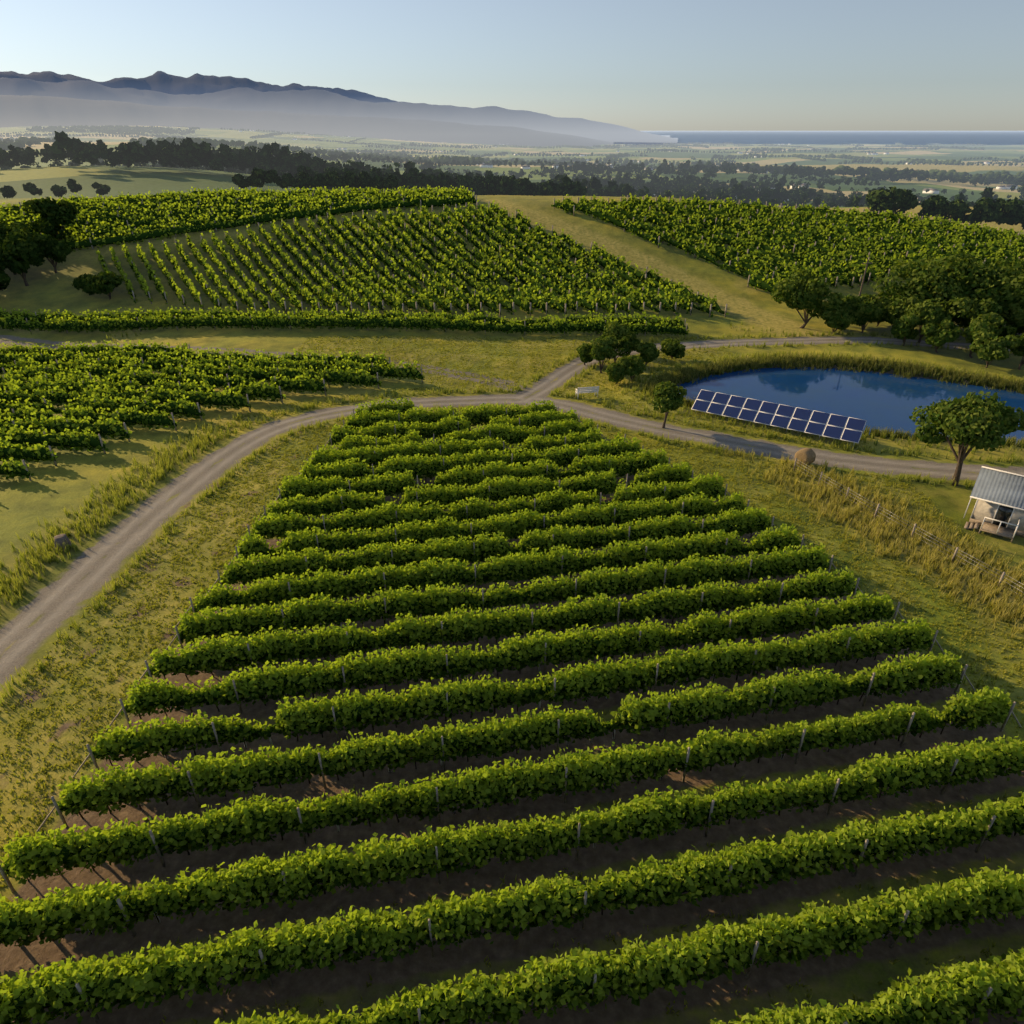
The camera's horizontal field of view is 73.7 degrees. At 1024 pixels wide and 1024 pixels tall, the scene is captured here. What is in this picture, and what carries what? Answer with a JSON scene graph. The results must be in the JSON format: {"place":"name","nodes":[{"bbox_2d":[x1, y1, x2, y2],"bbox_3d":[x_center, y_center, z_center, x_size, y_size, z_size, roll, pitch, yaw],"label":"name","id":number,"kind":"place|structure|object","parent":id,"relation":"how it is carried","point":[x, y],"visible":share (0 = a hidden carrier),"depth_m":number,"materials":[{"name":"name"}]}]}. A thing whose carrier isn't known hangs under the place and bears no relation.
{"place":"outdoors","nodes":[
{"label":"outdoors","id":0,"kind":"place"},
{"bbox_2d":[54,534,72,550],"bbox_3d":[-33.295,2.202,50.528,1.200,0.980,1.310,0,29,0],"label":"rock","id":1,"kind":"object","parent":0,"point":[59,539],"visible":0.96,"depth_m":50.19,"materials":[{"name":"grey stone"}]},
{"bbox_2d":[0,95,613,146],"bbox_3d":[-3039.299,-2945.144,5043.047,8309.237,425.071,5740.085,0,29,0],"label":"mountain","id":2,"kind":"structure","parent":0,"point":[23,110],"depth_m":5284.50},
{"bbox_2d":[0,71,669,136],"bbox_3d":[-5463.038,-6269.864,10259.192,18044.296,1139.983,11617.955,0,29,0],"label":"mountain","id":3,"kind":"structure","parent":0,"point":[164,82],"depth_m":11374.29,"materials":[{"name":"grey stone"}]},
{"bbox_2d":[0,77,677,142],"bbox_3d":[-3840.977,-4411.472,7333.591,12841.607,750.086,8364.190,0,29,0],"label":"mountain","id":4,"kind":"structure","parent":0,"point":[317,102],"depth_m":7782.42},
{"bbox_2d":[0,195,1023,1023],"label":"ground","id":5,"kind":"structure","parent":0,"point":[34,621],"depth_m":39.75,"materials":[{"name":"green plant"}]},
{"bbox_2d":[0,197,122,299],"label":"hill trees","id":6,"kind":"object","parent":5,"relation":"on","point":[34,249],"depth_m":117.40,"materials":[{"name":"green plant"}]},
{"bbox_2d":[0,344,422,480],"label":"vineyard posts","id":7,"kind":"object","parent":5,"relation":"on","point":[50,449],"visible":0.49,"depth_m":75.51,"materials":[{"name":"brown wood"}]},
{"bbox_2d":[0,340,424,478],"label":"vineyard block","id":8,"kind":"object","parent":5,"relation":"on","point":[31,410],"depth_m":79.28,"materials":[{"name":"green plant"}]},
{"bbox_2d":[0,184,475,251],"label":"vineyard block","id":9,"kind":"object","parent":5,"relation":"on","point":[265,216],"depth_m":137.89,"materials":[{"name":"green plant"}]},
{"bbox_2d":[16,188,476,248],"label":"vineyard posts","id":10,"kind":"object","parent":5,"relation":"on","point":[235,202],"visible":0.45,"depth_m":140.23,"materials":[{"name":"brown wood"}]},
{"bbox_2d":[0,306,688,335],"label":"vine row","id":11,"kind":"object","parent":5,"relation":"on","point":[261,316],"depth_m":102.40,"materials":[{"name":"green plant"}]},
{"bbox_2d":[26,310,687,336],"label":"vineyard posts","id":12,"kind":"object","parent":5,"relation":"on","point":[367,328],"visible":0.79,"depth_m":102.60,"materials":[{"name":"brown wood"}]},
{"bbox_2d":[96,200,728,316],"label":"vineyard block","id":13,"kind":"object","parent":5,"relation":"on","point":[231,280],"depth_m":120.01,"materials":[{"name":"green plant"}]},
{"bbox_2d":[104,202,727,316],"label":"vineyard posts","id":14,"kind":"object","parent":5,"relation":"on","point":[423,275],"visible":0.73,"depth_m":116.61,"materials":[{"name":"brown wood"}]},
{"bbox_2d":[17,448,1001,1013],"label":"block vine guards","id":15,"kind":"object","parent":5,"relation":"on","point":[539,708],"visible":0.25,"depth_m":34.58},
{"bbox_2d":[0,406,1021,1023],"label":"vineyard posts","id":16,"kind":"object","parent":5,"relation":"on","point":[132,930],"visible":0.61,"depth_m":33.93,"materials":[{"name":"brown wood"}]},
{"bbox_2d":[0,439,1022,1023],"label":"vine trunks","id":17,"kind":"object","parent":5,"relation":"on","point":[648,929],"visible":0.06,"depth_m":26.94,"materials":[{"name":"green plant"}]},
{"bbox_2d":[0,398,1023,1023],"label":"vineyard block","id":18,"kind":"object","parent":5,"relation":"on","point":[918,902],"depth_m":32.57,"materials":[{"name":"green plant"}]},
{"bbox_2d":[0,335,1023,888],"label":"short green grass","id":19,"kind":"structure","parent":5,"relation":"on","point":[328,429],"depth_m":51.55,"materials":[{"name":"green plant"}]},
{"bbox_2d":[0,316,1023,703],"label":"tall green grass","id":20,"kind":"structure","parent":5,"relation":"on","point":[86,528],"depth_m":64.28,"materials":[{"name":"green plant"}]},
{"bbox_2d":[575,386,598,398],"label":"garden bench","id":21,"kind":"object","parent":5,"relation":"on","point":[595,389],"visible":1,"depth_m":78.07,"materials":[{"name":"white paint"}]},
{"bbox_2d":[576,321,685,383],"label":"trees","id":22,"kind":"object","parent":5,"relation":"on","point":[607,345],"depth_m":87.01,"materials":[{"name":"green plant"}]},
{"bbox_2d":[652,381,686,427],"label":"tree","id":23,"kind":"object","parent":5,"relation":"on","point":[667,396],"depth_m":68.26,"materials":[{"name":"green plant"}]},
{"bbox_2d":[692,389,866,442],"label":"solar array frames","id":24,"kind":"structure","parent":5,"relation":"on","point":[791,417],"depth_m":69.79,"materials":[{"name":"silver metal"}]},
{"bbox_2d":[692,390,865,442],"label":"solar panels","id":25,"kind":"object","parent":24,"relation":"in","point":[812,427],"visible":1,"depth_m":69.85,"materials":[{"name":"blue glass"}]},
{"bbox_2d":[551,193,1023,297],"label":"vineyard block","id":26,"kind":"object","parent":5,"relation":"on","point":[763,285],"depth_m":132.00,"materials":[{"name":"green plant"}]},
{"bbox_2d":[554,195,1021,288],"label":"vineyard posts","id":27,"kind":"object","parent":5,"relation":"on","point":[782,228],"visible":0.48,"depth_m":132.11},
{"bbox_2d":[794,448,815,465],"bbox_3d":[27.010,-5.043,62.922,1.200,1.599,1.612,-19,34,-30],"label":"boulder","id":28,"kind":"object","parent":5,"relation":"on","point":[807,456],"visible":0.93,"depth_m":62.42,"materials":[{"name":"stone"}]},
{"bbox_2d":[644,352,1023,446],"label":"pond reeds","id":29,"kind":"object","parent":5,"relation":"on","point":[816,361],"visible":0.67,"depth_m":86.36,"materials":[{"name":"green plant"}]},
{"bbox_2d":[859,260,871,295],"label":"power pole","id":30,"kind":"object","parent":5,"relation":"on","point":[867,263],"visible":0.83,"depth_m":103.63,"materials":[{"name":"brown wood"}]},
{"bbox_2d":[724,445,1023,638],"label":"tall dry grass","id":31,"kind":"structure","parent":5,"relation":"on","point":[1017,576],"depth_m":51.48,"materials":[{"name":"plant"}]},
{"bbox_2d":[770,249,1023,369],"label":"trees","id":32,"kind":"object","parent":5,"relation":"on","point":[985,302],"depth_m":98.88,"materials":[{"name":"green plant"}]},
{"bbox_2d":[793,458,1004,586],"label":"fence posts","id":33,"kind":"object","parent":5,"relation":"on","point":[956,551],"visible":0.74,"depth_m":51.60,"materials":[{"name":"brown wood"}]},
{"bbox_2d":[796,460,1023,595],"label":"fence wires","id":34,"kind":"object","parent":33,"relation":"attached to","point":[912,527],"visible":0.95,"depth_m":51.21,"materials":[{"name":"grey metal"}]},
{"bbox_2d":[909,390,1023,485],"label":"tree","id":35,"kind":"object","parent":5,"relation":"on","point":[989,422],"depth_m":55.23,"materials":[{"name":"green plant"}]},
{"bbox_2d":[963,466,1023,537],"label":"porch frame","id":36,"kind":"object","parent":5,"relation":"on","point":[993,519],"depth_m":52.24,"materials":[{"name":"white wood"}]},
{"bbox_2d":[964,518,1023,541],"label":"porch deck","id":37,"kind":"structure","parent":5,"relation":"on","point":[972,523],"depth_m":52.40,"materials":[{"name":"wood"}]},
{"bbox_2d":[0,125,1023,234],"bbox_3d":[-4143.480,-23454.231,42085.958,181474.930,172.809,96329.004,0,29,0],"label":"ground","id":38,"kind":"structure","parent":0,"point":[124,180],"depth_m":1929.52,"materials":[{"name":"green plant"}]},
{"bbox_2d":[0,155,1023,229],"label":"trees","id":39,"kind":"object","parent":38,"relation":"on","point":[998,211],"visible":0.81,"depth_m":193.95,"materials":[{"name":"green plant"}]},
{"bbox_2d":[0,125,1023,184],"bbox_3d":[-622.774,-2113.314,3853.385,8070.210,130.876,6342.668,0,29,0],"label":"trees","id":40,"kind":"object","parent":38,"relation":"on","point":[20,142],"visible":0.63,"depth_m":2709.62,"materials":[{"name":"green plant"}]},
{"bbox_2d":[0,131,1023,207],"bbox_3d":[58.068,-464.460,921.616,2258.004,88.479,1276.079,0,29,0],"label":"trees","id":41,"kind":"object","parent":38,"relation":"on","point":[187,153],"visible":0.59,"depth_m":639.71,"materials":[{"name":"green plant"}]},
{"bbox_2d":[188,128,1017,201],"bbox_3d":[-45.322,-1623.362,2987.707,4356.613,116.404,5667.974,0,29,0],"label":"farmhouse walls","id":42,"kind":"structure","parent":38,"relation":"on","point":[929,192],"depth_m":1364.18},
{"bbox_2d":[239,130,1016,207],"bbox_3d":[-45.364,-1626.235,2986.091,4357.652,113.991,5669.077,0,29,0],"label":"farmhouse roofs","id":43,"kind":"structure","parent":42,"relation":"on","point":[924,189],"depth_m":1315.66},
{"bbox_2d":[0,0,1023,130],"label":"sky","id":44,"kind":"structure","parent":0,"point":[640,65],"materials":[{"name":"blue"}]},
{"bbox_2d":[613,131,1023,144],"bbox_3d":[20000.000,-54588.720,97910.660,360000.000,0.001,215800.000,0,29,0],"label":"sea water","id":45,"kind":"structure","parent":0,"point":[886,137],"depth_m":12470.70,"materials":[{"name":"blue liquid"}]},
{"bbox_2d":[677,367,1023,443],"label":"pond water","id":46,"kind":"structure","parent":0,"point":[878,400],"depth_m":81.47,"materials":[{"name":"blue liquid"}]},
{"bbox_2d":[972,500,1023,531],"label":"shed walls","id":47,"kind":"structure","parent":0,"point":[983,509],"depth_m":52.73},
{"bbox_2d":[970,467,1023,508],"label":"shed roof sheets","id":48,"kind":"object","parent":47,"relation":"on","point":[999,487],"visible":1,"depth_m":52.44,"materials":[{"name":"silver metal"}]},
{"bbox_2d":[992,505,1013,526],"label":"shed openings","id":49,"kind":"object","parent":47,"relation":"in","point":[1003,513],"visible":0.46,"depth_m":52.34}
]}

